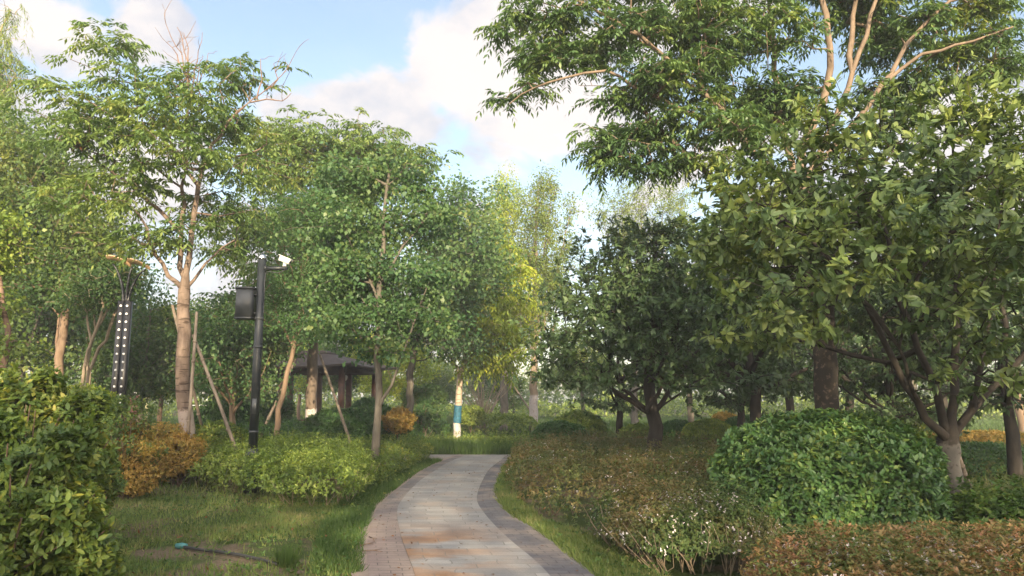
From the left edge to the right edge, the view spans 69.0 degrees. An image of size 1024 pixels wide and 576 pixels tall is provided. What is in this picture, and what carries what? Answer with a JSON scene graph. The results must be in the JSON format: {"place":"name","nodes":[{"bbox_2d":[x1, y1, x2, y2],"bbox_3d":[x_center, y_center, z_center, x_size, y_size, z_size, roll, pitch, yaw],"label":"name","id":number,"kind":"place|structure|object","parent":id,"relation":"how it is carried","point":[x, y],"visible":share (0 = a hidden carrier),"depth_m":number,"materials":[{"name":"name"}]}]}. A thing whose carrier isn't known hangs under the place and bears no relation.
{"place":"outdoors","nodes":[
{"label":"outdoors","id":0,"kind":"place"},
{"bbox_2d":[397,455,549,575],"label":"path","id":1,"kind":"structure","parent":0,"point":[427,522],"depth_m":8.89,"materials":[{"name":"grey stone"}]},
{"bbox_2d":[0,0,1023,404],"label":"sky","id":2,"kind":"structure","parent":0,"point":[414,67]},
{"bbox_2d":[104,405,1023,575],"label":"ground","id":3,"kind":"structure","parent":0,"point":[717,569],"depth_m":8.66,"materials":[{"name":"plant"}]},
{"bbox_2d":[0,3,37,122],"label":"willow","id":4,"kind":"object","parent":3,"relation":"on","point":[8,61],"visible":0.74,"depth_m":22.25,"materials":[{"name":"green plant"}]},
{"bbox_2d":[0,198,56,370],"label":"slender tree","id":5,"kind":"object","parent":3,"relation":"on","point":[7,242],"visible":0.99,"depth_m":14.23,"materials":[{"name":"green plant"}]},
{"bbox_2d":[0,343,121,488],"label":"leafy shrub","id":6,"kind":"object","parent":3,"relation":"on","point":[36,407],"visible":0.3,"depth_m":7.65,"materials":[{"name":"green plant"}]},
{"bbox_2d":[0,402,133,575],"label":"leafy shrub","id":7,"kind":"object","parent":3,"relation":"on","point":[49,508],"visible":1,"depth_m":5.18,"materials":[{"name":"green plant"}]},
{"bbox_2d":[0,218,150,381],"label":"park tree","id":8,"kind":"object","parent":3,"relation":"on","point":[28,331],"visible":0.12,"depth_m":26.52,"materials":[{"name":"green plant"}]},
{"bbox_2d":[0,82,176,374],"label":"slender tree","id":9,"kind":"object","parent":3,"relation":"on","point":[59,248],"visible":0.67,"depth_m":19.97,"materials":[{"name":"green plant"}]},
{"bbox_2d":[67,382,120,422],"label":"yellow shrub","id":10,"kind":"object","parent":3,"relation":"on","point":[90,387],"visible":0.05,"depth_m":14.75,"materials":[{"name":"green plant"}]},
{"bbox_2d":[13,261,176,387],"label":"park tree","id":11,"kind":"object","parent":3,"relation":"on","point":[76,319],"visible":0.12,"depth_m":27.26,"materials":[{"name":"green plant"}]},
{"bbox_2d":[28,253,164,387],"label":"sapling","id":12,"kind":"object","parent":3,"relation":"on","point":[86,303],"visible":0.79,"depth_m":18.98,"materials":[{"name":"green plant"}]},
{"bbox_2d":[30,254,164,386],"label":"sapling","id":13,"kind":"object","parent":3,"relation":"on","point":[94,323],"visible":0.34,"depth_m":19.22,"materials":[{"name":"green plant"}]},
{"bbox_2d":[26,386,169,476],"bbox_3d":[-7.183,2.432,11.747,3.482,1.829,1.718,0,-8,0],"label":"shrub","id":14,"kind":"object","parent":3,"relation":"on","point":[109,421],"visible":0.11,"depth_m":11.71,"materials":[{"name":"green plant"}]},
{"bbox_2d":[45,254,155,389],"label":"sapling","id":15,"kind":"object","parent":3,"relation":"on","point":[106,337],"visible":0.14,"depth_m":19.52,"materials":[{"name":"green plant"}]},
{"bbox_2d":[92,443,127,517],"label":"leafy shrub","id":16,"kind":"object","parent":3,"relation":"on","point":[111,491],"visible":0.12,"depth_m":8.70,"materials":[{"name":"green plant"}]},
{"bbox_2d":[106,255,150,420],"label":"lamp column","id":17,"kind":"structure","parent":3,"relation":"on","point":[121,349],"depth_m":17.97,"materials":[{"name":"grey metal"}]},
{"bbox_2d":[100,414,165,500],"bbox_3d":[-6.185,2.668,11.730,1.518,1.354,1.065,0,-8,0],"label":"orange shrub","id":18,"kind":"object","parent":3,"relation":"on","point":[138,484],"visible":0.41,"depth_m":11.56,"materials":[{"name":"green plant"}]},
{"bbox_2d":[64,294,220,421],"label":"park tree","id":19,"kind":"object","parent":3,"relation":"on","point":[146,364],"visible":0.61,"depth_m":23.42,"materials":[{"name":"green plant"}]},
{"bbox_2d":[0,1,311,479],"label":"compound leaf tree","id":20,"kind":"object","parent":3,"relation":"on","point":[99,128],"visible":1,"depth_m":15.02,"materials":[{"name":"green plant"}]},
{"bbox_2d":[112,420,209,482],"bbox_3d":[-6.828,3.041,13.916,2.306,1.246,1.222,0,-8,0],"label":"orange shrub","id":21,"kind":"object","parent":3,"relation":"on","point":[160,427],"visible":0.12,"depth_m":13.82,"materials":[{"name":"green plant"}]},
{"bbox_2d":[156,432,207,487],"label":"orange shrub","id":22,"kind":"object","parent":3,"relation":"on","point":[184,443],"visible":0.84,"depth_m":13.34,"materials":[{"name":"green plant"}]},
{"bbox_2d":[171,305,202,424],"bbox_3d":[-7.027,2.251,16.401,0.084,3.546,2.162,-1,-8,5],"label":"support stake","id":23,"kind":"object","parent":3,"relation":"on","point":[194,392],"visible":0.32,"depth_m":16.45,"materials":[{"name":"brown wood"}]},
{"bbox_2d":[182,312,197,482],"bbox_3d":[-6.211,2.075,14.397,0.081,3.282,0.375,2,-9,-16],"label":"support stake","id":24,"kind":"object","parent":3,"relation":"on","point":[194,342],"visible":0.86,"depth_m":14.46,"materials":[{"name":"brown wood"}]},
{"bbox_2d":[148,295,280,409],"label":"park tree","id":25,"kind":"object","parent":3,"relation":"on","point":[194,304],"visible":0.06,"depth_m":29.17,"materials":[{"name":"green plant"}]},
{"bbox_2d":[192,334,243,476],"bbox_3d":[-5.613,2.291,14.318,1.631,2.859,0.078,-3,-9,22],"label":"support stake","id":26,"kind":"object","parent":3,"relation":"on","point":[226,423],"visible":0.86,"depth_m":14.36,"materials":[{"name":"brown wood"}]},
{"bbox_2d":[193,419,248,475],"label":"shrub","id":27,"kind":"object","parent":3,"relation":"on","point":[208,429],"visible":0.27,"depth_m":15.02,"materials":[{"name":"green plant"}]},
{"bbox_2d":[175,543,278,565],"bbox_3d":[-2.889,2.689,7.546,1.612,0.065,0.116,-5,-10,32],"label":"garden hose","id":28,"kind":"object","parent":3,"relation":"on","point":[181,545],"visible":0.93,"depth_m":7.62,"materials":[{"name":"black rubber"}]},
{"bbox_2d":[133,461,324,499],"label":"undergrowth","id":29,"kind":"object","parent":3,"relation":"on","point":[166,485],"visible":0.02,"depth_m":13.13,"materials":[{"name":"green plant"}]},
{"bbox_2d":[30,461,431,575],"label":"lawn grass","id":30,"kind":"structure","parent":3,"relation":"on","point":[276,523],"depth_m":9.20,"materials":[{"name":"green plant"}]},
{"bbox_2d":[193,394,273,438],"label":"shrub","id":31,"kind":"object","parent":3,"relation":"on","point":[210,410],"visible":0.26,"depth_m":22.20,"materials":[{"name":"green plant"}]},
{"bbox_2d":[155,281,317,423],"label":"park tree","id":32,"kind":"object","parent":3,"relation":"on","point":[234,350],"visible":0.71,"depth_m":20.29,"materials":[{"name":"green plant"}]},
{"bbox_2d":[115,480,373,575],"bbox_3d":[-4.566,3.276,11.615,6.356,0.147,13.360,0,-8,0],"label":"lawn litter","id":33,"kind":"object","parent":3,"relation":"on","point":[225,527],"visible":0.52,"depth_m":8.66,"materials":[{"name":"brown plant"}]},
{"bbox_2d":[210,389,297,435],"bbox_3d":[-9.263,4.519,26.617,2.796,2.034,2.568,-7,-11,40],"label":"shrub","id":34,"kind":"object","parent":3,"relation":"on","point":[286,413],"visible":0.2,"depth_m":26.45,"materials":[{"name":"green plant"}]},
{"bbox_2d":[243,254,287,493],"bbox_3d":[-4.267,1.433,12.929,0.575,4.119,0.250,0,-8,0],"label":"camera pole","id":35,"kind":"object","parent":3,"relation":"on","point":[263,267],"visible":0.88,"depth_m":12.91,"materials":[{"name":"black metal"}]},
{"bbox_2d":[234,286,256,319],"bbox_3d":[-4.657,0.272,13.079,0.355,0.562,0.300,0,-8,0],"label":"equipment box","id":36,"kind":"object","parent":35,"relation":"attached to","point":[245,304],"visible":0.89,"depth_m":12.95,"materials":[{"name":"grey paint"}]},
{"bbox_2d":[236,290,250,314],"bbox_3d":[-4.670,0.253,12.945,0.240,0.430,0.012,0,-8,0],"label":"door","id":37,"kind":"structure","parent":36,"relation":"in","point":[243,296],"depth_m":12.94,"materials":[{"name":"grey paint"}]},
{"bbox_2d":[161,429,379,506],"bbox_3d":[-4.312,3.258,14.191,4.278,0.965,9.131,4,-9,-26],"label":"hedge","id":38,"kind":"object","parent":3,"relation":"on","point":[350,460],"visible":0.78,"depth_m":12.08,"materials":[{"name":"green plant"}]},
{"bbox_2d":[270,540,303,567],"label":"grass tuft","id":39,"kind":"object","parent":3,"relation":"on","point":[287,555],"visible":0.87,"depth_m":7.08,"materials":[{"name":"green plant"}]},
{"bbox_2d":[210,416,371,442],"bbox_3d":[-6.355,4.215,21.506,5.398,1.030,4.683,3,-9,-22],"label":"hedge","id":40,"kind":"object","parent":3,"relation":"on","point":[290,426],"visible":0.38,"depth_m":20.71,"materials":[{"name":"green plant"}]},
{"bbox_2d":[220,172,391,437],"bbox_3d":[-5.346,0.630,20.092,4.708,7.792,3.346,0,-8,0],"label":"slender tree","id":41,"kind":"object","parent":3,"relation":"on","point":[300,208],"visible":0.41,"depth_m":19.89,"materials":[{"name":"green plant"}]},
{"bbox_2d":[293,338,333,418],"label":"park tree","id":42,"kind":"object","parent":3,"relation":"on","point":[299,399],"visible":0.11,"depth_m":47.34,"materials":[{"name":"green plant"}]},
{"bbox_2d":[185,104,463,421],"bbox_3d":[-5.818,-0.392,23.336,8.718,10.798,5.196,0,-8,0],"label":"compound leaf tree","id":43,"kind":"object","parent":3,"relation":"on","point":[294,165],"visible":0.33,"depth_m":22.97,"materials":[{"name":"green plant"}]},
{"bbox_2d":[262,350,396,433],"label":"pavilion","id":44,"kind":"structure","parent":3,"relation":"on","point":[333,362],"depth_m":34.95,"materials":[{"name":"grey wood"}]},
{"bbox_2d":[319,354,349,441],"bbox_3d":[-4.935,3.264,20.996,0.099,2.890,2.139,8,-11,-43],"label":"support stake","id":45,"kind":"object","parent":3,"relation":"on","point":[335,398],"visible":0.92,"depth_m":21.07,"materials":[{"name":"brown wood"}]},
{"bbox_2d":[303,406,383,441],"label":"shrub","id":46,"kind":"object","parent":3,"relation":"on","point":[353,418],"visible":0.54,"depth_m":21.67,"materials":[{"name":"green plant"}]},
{"bbox_2d":[296,326,391,401],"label":"park tree","id":47,"kind":"object","parent":3,"relation":"on","point":[334,380],"visible":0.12,"depth_m":45.08,"materials":[{"name":"green plant"}]},
{"bbox_2d":[347,396,391,437],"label":"shrub","id":48,"kind":"object","parent":3,"relation":"on","point":[365,403],"visible":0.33,"depth_m":23.89,"materials":[{"name":"green plant"}]},
{"bbox_2d":[263,139,481,466],"bbox_3d":[-2.833,0.350,16.273,4.384,7.247,3.458,-4,-9,26],"label":"slender tree","id":49,"kind":"object","parent":3,"relation":"on","point":[377,275],"visible":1,"depth_m":16.09,"materials":[{"name":"green plant"}]},
{"bbox_2d":[304,456,442,574],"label":"verge grass","id":50,"kind":"structure","parent":3,"relation":"on","point":[364,517],"depth_m":9.01,"materials":[{"name":"green plant"}]},
{"bbox_2d":[343,331,406,398],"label":"park tree","id":51,"kind":"object","parent":3,"relation":"on","point":[369,379],"visible":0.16,"depth_m":43.00,"materials":[{"name":"green plant"}]},
{"bbox_2d":[347,432,434,485],"bbox_3d":[-3.385,3.730,16.699,2.706,0.764,7.980,0,-8,0],"label":"hedge","id":52,"kind":"object","parent":3,"relation":"on","point":[403,447],"visible":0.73,"depth_m":16.85,"materials":[{"name":"green plant"}]},
{"bbox_2d":[381,405,417,439],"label":"orange bush","id":53,"kind":"object","parent":3,"relation":"on","point":[401,419],"visible":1,"depth_m":23.42,"materials":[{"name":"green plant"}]},
{"bbox_2d":[349,456,453,575],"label":"path kerb","id":54,"kind":"structure","parent":3,"relation":"on","point":[362,573],"depth_m":8.28,"materials":[{"name":"grey stone"}]},
{"bbox_2d":[382,422,424,441],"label":"shrub","id":55,"kind":"object","parent":3,"relation":"on","point":[417,429],"visible":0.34,"depth_m":23.79,"materials":[{"name":"green plant"}]},
{"bbox_2d":[381,341,444,402],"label":"park tree","id":56,"kind":"object","parent":3,"relation":"on","point":[399,384],"visible":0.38,"depth_m":38.98,"materials":[{"name":"green plant"}]},
{"bbox_2d":[367,455,463,575],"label":"path border","id":57,"kind":"object","parent":3,"relation":"on","point":[391,558],"visible":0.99,"depth_m":8.42,"materials":[{"name":"brick"}]},
{"bbox_2d":[397,383,448,435],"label":"shrub","id":58,"kind":"object","parent":3,"relation":"on","point":[425,401],"visible":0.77,"depth_m":29.25,"materials":[{"name":"green plant"}]},
{"bbox_2d":[414,354,464,414],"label":"park tree","id":59,"kind":"object","parent":3,"relation":"on","point":[442,381],"visible":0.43,"depth_m":48.84,"materials":[{"name":"green plant"}]},
{"bbox_2d":[364,163,532,412],"bbox_3d":[-2.241,0.572,26.619,6.517,9.840,4.683,-3,-9,21],"label":"round leaf tree","id":60,"kind":"object","parent":3,"relation":"on","point":[463,249],"visible":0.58,"depth_m":26.40,"materials":[{"name":"green plant"}]},
{"bbox_2d":[388,429,549,444],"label":"ground cover","id":61,"kind":"object","parent":3,"relation":"on","point":[504,436],"visible":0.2,"depth_m":25.05,"materials":[{"name":"green plant"}]},
{"bbox_2d":[461,404,486,435],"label":"clipped shrub","id":62,"kind":"object","parent":3,"relation":"on","point":[473,415],"visible":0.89,"depth_m":30.70,"materials":[{"name":"green plant"}]},
{"bbox_2d":[417,240,544,437],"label":"painted trunk tree","id":63,"kind":"object","parent":3,"relation":"on","point":[504,329],"visible":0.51,"depth_m":28.58,"materials":[{"name":"green plant"}]},
{"bbox_2d":[453,357,513,406],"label":"park tree","id":64,"kind":"object","parent":3,"relation":"on","point":[472,379],"visible":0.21,"depth_m":50.87,"materials":[{"name":"green plant"}]},
{"bbox_2d":[451,374,517,430],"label":"twiggy shrub","id":65,"kind":"object","parent":3,"relation":"on","point":[482,404],"visible":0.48,"depth_m":35.56,"materials":[{"name":"green plant"}]},
{"bbox_2d":[381,436,615,454],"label":"meadow grass","id":66,"kind":"structure","parent":3,"relation":"on","point":[449,446],"depth_m":21.30,"materials":[{"name":"green plant"}]},
{"bbox_2d":[460,411,539,433],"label":"hedge","id":67,"kind":"object","parent":3,"relation":"on","point":[501,418],"visible":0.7,"depth_m":32.06,"materials":[{"name":"green plant"}]},
{"bbox_2d":[480,364,527,410],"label":"park tree","id":68,"kind":"object","parent":3,"relation":"on","point":[514,393],"visible":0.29,"depth_m":38.84,"materials":[{"name":"green plant"}]},
{"bbox_2d":[477,160,539,429],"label":"poplar","id":69,"kind":"object","parent":3,"relation":"on","point":[507,210],"visible":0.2,"depth_m":38.07,"materials":[{"name":"green plant"}]},
{"bbox_2d":[7,355,1023,413],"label":"woods","id":70,"kind":"object","parent":3,"relation":"on","point":[556,397],"visible":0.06,"depth_m":75.89,"materials":[{"name":"green plant"}]},
{"bbox_2d":[477,455,594,575],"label":"path border","id":71,"kind":"object","parent":3,"relation":"on","point":[550,558],"visible":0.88,"depth_m":8.54,"materials":[{"name":"grey brick"}]},
{"bbox_2d":[503,159,582,432],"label":"poplar","id":72,"kind":"object","parent":3,"relation":"on","point":[543,265],"visible":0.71,"depth_m":35.30,"materials":[{"name":"green plant"}]},
{"bbox_2d":[494,469,593,572],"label":"path kerb","id":73,"kind":"structure","parent":3,"relation":"on","point":[552,542],"depth_m":8.45,"materials":[{"name":"grey stone"}]},
{"bbox_2d":[528,419,593,456],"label":"clipped shrub","id":74,"kind":"object","parent":3,"relation":"on","point":[557,425],"visible":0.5,"depth_m":19.76,"materials":[{"name":"green plant"}]},
{"bbox_2d":[538,320,617,423],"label":"park tree","id":75,"kind":"object","parent":3,"relation":"on","point":[582,391],"visible":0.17,"depth_m":43.31,"materials":[{"name":"green plant"}]},
{"bbox_2d":[552,409,606,441],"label":"clipped shrub","id":76,"kind":"object","parent":3,"relation":"on","point":[590,421],"visible":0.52,"depth_m":23.21,"materials":[{"name":"green plant"}]},
{"bbox_2d":[493,458,671,575],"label":"verge grass","id":77,"kind":"structure","parent":3,"relation":"on","point":[582,557],"depth_m":8.05,"materials":[{"name":"green plant"}]},
{"bbox_2d":[144,392,1023,421],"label":"undergrowth","id":78,"kind":"object","parent":3,"relation":"on","point":[541,409],"visible":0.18,"depth_m":56.97,"materials":[{"name":"green plant"}]},
{"bbox_2d":[616,422,648,450],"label":"clipped shrub","id":79,"kind":"object","parent":3,"relation":"on","point":[638,427],"visible":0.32,"depth_m":21.28,"materials":[{"name":"green plant"}]},
{"bbox_2d":[562,305,703,436],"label":"park tree","id":80,"kind":"object","parent":3,"relation":"on","point":[620,405],"visible":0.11,"depth_m":22.65,"materials":[{"name":"green plant"}]},
{"bbox_2d":[508,212,761,475],"bbox_3d":[2.464,1.117,15.804,5.275,5.602,5.790,-8,-11,42],"label":"broad leaf tree","id":81,"kind":"object","parent":3,"relation":"on","point":[626,287],"visible":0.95,"depth_m":14.79,"materials":[{"name":"green plant"}]},
{"bbox_2d":[503,428,774,538],"bbox_3d":[3.678,3.314,14.409,7.708,0.853,12.490,0,-8,0],"label":"abelia bed","id":82,"kind":"object","parent":3,"relation":"on","point":[632,451],"visible":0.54,"depth_m":12.00,"materials":[{"name":"green plant"}]},
{"bbox_2d":[578,176,699,423],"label":"poplar","id":83,"kind":"object","parent":3,"relation":"on","point":[634,418],"visible":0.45,"depth_m":40.93,"materials":[{"name":"green plant"}]},
{"bbox_2d":[663,418,688,459],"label":"clipped shrub","id":84,"kind":"object","parent":3,"relation":"on","point":[670,426],"visible":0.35,"depth_m":18.95,"materials":[{"name":"green plant"}]},
{"bbox_2d":[627,299,736,422],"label":"park tree","id":85,"kind":"object","parent":3,"relation":"on","point":[690,415],"visible":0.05,"depth_m":29.33,"materials":[{"name":"green plant"}]},
{"bbox_2d":[583,471,788,575],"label":"abelia bed","id":86,"kind":"object","parent":3,"relation":"on","point":[692,514],"visible":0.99,"depth_m":7.04,"materials":[{"name":"green plant"}]},
{"bbox_2d":[681,417,732,460],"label":"clipped shrub","id":87,"kind":"object","parent":3,"relation":"on","point":[718,425],"visible":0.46,"depth_m":17.86,"materials":[{"name":"green plant"}]},
{"bbox_2d":[613,212,852,421],"bbox_3d":[5.724,1.196,19.203,6.081,6.431,6.266,-5,-10,31],"label":"park tree","id":88,"kind":"object","parent":3,"relation":"on","point":[753,383],"visible":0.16,"depth_m":18.14,"materials":[{"name":"green plant"}]},
{"bbox_2d":[473,0,1023,410],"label":"compound leaf tree","id":89,"kind":"object","parent":3,"relation":"on","point":[664,79],"visible":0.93,"depth_m":12.98,"materials":[{"name":"green plant"}]},
{"bbox_2d":[685,290,846,428],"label":"park tree","id":90,"kind":"object","parent":3,"relation":"on","point":[719,402],"visible":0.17,"depth_m":20.34,"materials":[{"name":"green plant"}]},
{"bbox_2d":[704,275,858,412],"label":"park tree","id":91,"kind":"object","parent":3,"relation":"on","point":[789,404],"depth_m":26.96,"materials":[{"name":"green plant"}]},
{"bbox_2d":[597,449,1023,543],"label":"undergrowth","id":92,"kind":"object","parent":3,"relation":"on","point":[978,475],"visible":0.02,"depth_m":14.70,"materials":[{"name":"green plant"}]},
{"bbox_2d":[705,406,955,547],"bbox_3d":[3.753,2.188,8.978,2.869,1.542,2.500,0,-8,0],"label":"clipped shrub","id":93,"kind":"object","parent":3,"relation":"on","point":[810,465],"visible":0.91,"depth_m":8.13,"materials":[{"name":"green plant"}]},
{"bbox_2d":[675,54,1023,497],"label":"broad leaf tree","id":94,"kind":"object","parent":3,"relation":"on","point":[879,214],"visible":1,"depth_m":8.99,"materials":[{"name":"green plant"}]},
{"bbox_2d":[767,259,948,411],"bbox_3d":[10.387,1.860,22.461,5.906,6.062,5.732,-2,-9,15],"label":"park tree","id":95,"kind":"object","parent":3,"relation":"on","point":[859,348],"visible":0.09,"depth_m":21.89,"materials":[{"name":"green plant"}]},
{"bbox_2d":[738,517,1023,575],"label":"abelia bed","id":96,"kind":"object","parent":3,"relation":"on","point":[945,554],"visible":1,"depth_m":5.54,"materials":[{"name":"brown plant"}]},
{"bbox_2d":[794,280,999,436],"bbox_3d":[7.899,1.827,15.903,4.109,4.217,3.987,5,-10,-30],"label":"park tree","id":97,"kind":"object","parent":3,"relation":"on","point":[886,389],"visible":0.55,"depth_m":15.51,"materials":[{"name":"green plant"}]},
{"bbox_2d":[874,401,938,442],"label":"clipped shrub","id":98,"kind":"object","parent":3,"relation":"on","point":[921,426],"visible":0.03,"depth_m":16.18,"materials":[{"name":"green plant"}]},
{"bbox_2d":[840,277,1006,408],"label":"park tree","id":99,"kind":"object","parent":3,"relation":"on","point":[971,378],"visible":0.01,"depth_m":25.42,"materials":[{"name":"green plant"}]},
{"bbox_2d":[856,234,1023,479],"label":"park tree","id":100,"kind":"object","parent":3,"relation":"on","point":[1013,448],"visible":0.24,"depth_m":14.68,"materials":[{"name":"green plant"}]},
{"bbox_2d":[919,428,1023,459],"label":"hedge","id":101,"kind":"object","parent":3,"relation":"on","point":[980,435],"visible":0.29,"depth_m":18.61,"materials":[{"name":"orange plant"}]},
{"bbox_2d":[945,473,1023,542],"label":"ivy patch","id":102,"kind":"object","parent":3,"relation":"on","point":[972,506],"visible":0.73,"depth_m":8.02,"materials":[{"name":"green plant"}]},
{"bbox_2d":[960,440,1023,476],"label":"hedge","id":103,"kind":"object","parent":3,"relation":"on","point":[993,452],"visible":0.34,"depth_m":15.11,"materials":[{"name":"green plant"}]},
{"bbox_2d":[964,278,1023,431],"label":"park tree","id":104,"kind":"object","parent":3,"relation":"on","point":[1019,413],"visible":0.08,"depth_m":33.30,"materials":[{"name":"green plant"}]},
{"bbox_2d":[133,415,1023,441],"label":"rough grass","id":105,"kind":"structure","parent":0,"point":[986,425],"depth_m":41.47,"materials":[{"name":"green plant"}]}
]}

